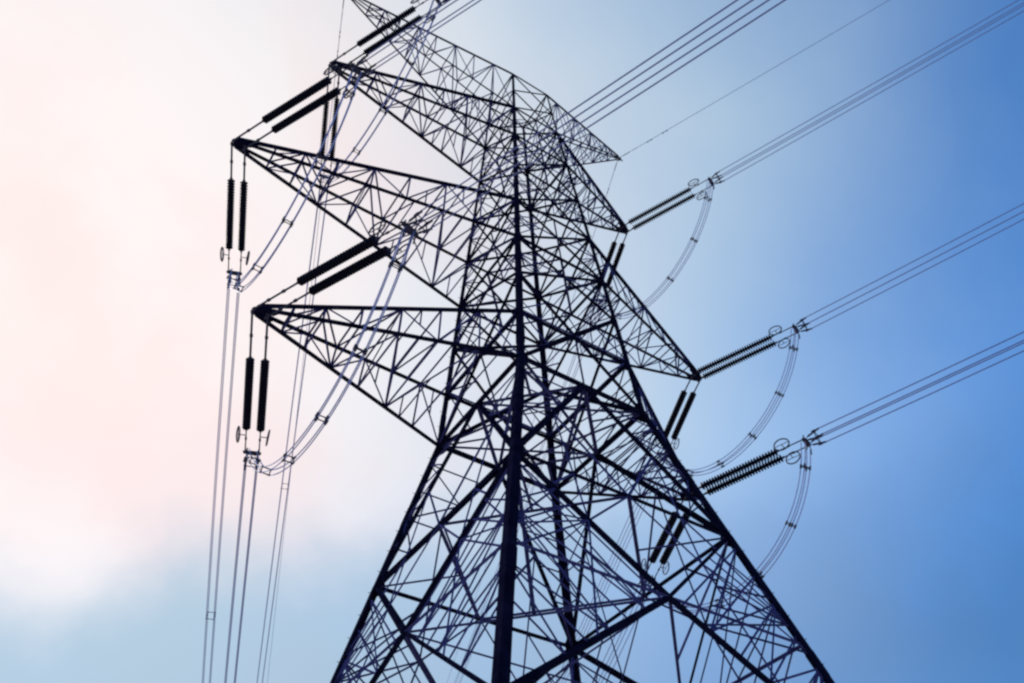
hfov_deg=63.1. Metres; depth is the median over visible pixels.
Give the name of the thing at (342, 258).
insulator string
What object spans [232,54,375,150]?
insulator string
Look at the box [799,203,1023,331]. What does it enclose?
conductor bundle
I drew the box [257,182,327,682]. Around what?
conductor bundle
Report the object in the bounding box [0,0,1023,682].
sky
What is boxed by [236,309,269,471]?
insulator string
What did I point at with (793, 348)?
jumper loop
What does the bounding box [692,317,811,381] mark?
insulator string
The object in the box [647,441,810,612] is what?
jumper loop
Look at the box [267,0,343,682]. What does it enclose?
earth wire
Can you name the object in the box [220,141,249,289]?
insulator string
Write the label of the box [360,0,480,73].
conductor bundle
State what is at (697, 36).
conductor bundle
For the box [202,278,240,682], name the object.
conductor bundle
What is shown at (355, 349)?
jumper loop
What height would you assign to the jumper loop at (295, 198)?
5.669 m
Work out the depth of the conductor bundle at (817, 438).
33.40 m
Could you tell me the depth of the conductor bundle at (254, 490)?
36.96 m
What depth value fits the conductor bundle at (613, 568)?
53.11 m
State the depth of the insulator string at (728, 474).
36.25 m
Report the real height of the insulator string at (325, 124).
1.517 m
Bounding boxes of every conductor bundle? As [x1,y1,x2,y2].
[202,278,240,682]
[224,457,257,682]
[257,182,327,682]
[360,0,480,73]
[413,0,785,233]
[454,304,598,682]
[556,455,662,682]
[593,581,649,682]
[715,0,1023,183]
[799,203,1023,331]
[811,332,1023,445]
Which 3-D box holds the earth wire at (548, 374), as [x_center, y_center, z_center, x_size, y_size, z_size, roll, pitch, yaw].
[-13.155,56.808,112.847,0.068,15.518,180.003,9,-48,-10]
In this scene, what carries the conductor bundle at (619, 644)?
hanging from the insulator string at (662, 540)
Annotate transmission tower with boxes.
[233,0,834,682]
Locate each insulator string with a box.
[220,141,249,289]
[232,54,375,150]
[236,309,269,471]
[252,211,432,319]
[315,64,340,189]
[329,0,446,71]
[591,228,628,307]
[620,171,723,234]
[638,496,696,591]
[656,376,701,461]
[690,428,825,495]
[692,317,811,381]
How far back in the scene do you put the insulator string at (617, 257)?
53.26 m
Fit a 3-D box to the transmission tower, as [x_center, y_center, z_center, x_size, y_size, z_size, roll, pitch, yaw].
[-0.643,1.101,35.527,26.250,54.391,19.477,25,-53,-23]
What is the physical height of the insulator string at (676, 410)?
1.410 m
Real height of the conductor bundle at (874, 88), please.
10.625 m
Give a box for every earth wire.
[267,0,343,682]
[447,160,617,681]
[618,0,888,158]
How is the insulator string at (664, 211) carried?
attached to the transmission tower
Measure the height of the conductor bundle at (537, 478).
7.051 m
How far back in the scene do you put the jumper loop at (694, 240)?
49.18 m
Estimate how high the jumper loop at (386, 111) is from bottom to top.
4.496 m
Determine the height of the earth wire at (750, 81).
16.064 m
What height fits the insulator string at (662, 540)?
1.336 m
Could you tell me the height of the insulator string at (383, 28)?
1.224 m
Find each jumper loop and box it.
[228,67,361,291]
[247,226,414,475]
[322,0,440,182]
[598,180,713,318]
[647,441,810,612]
[659,328,798,475]

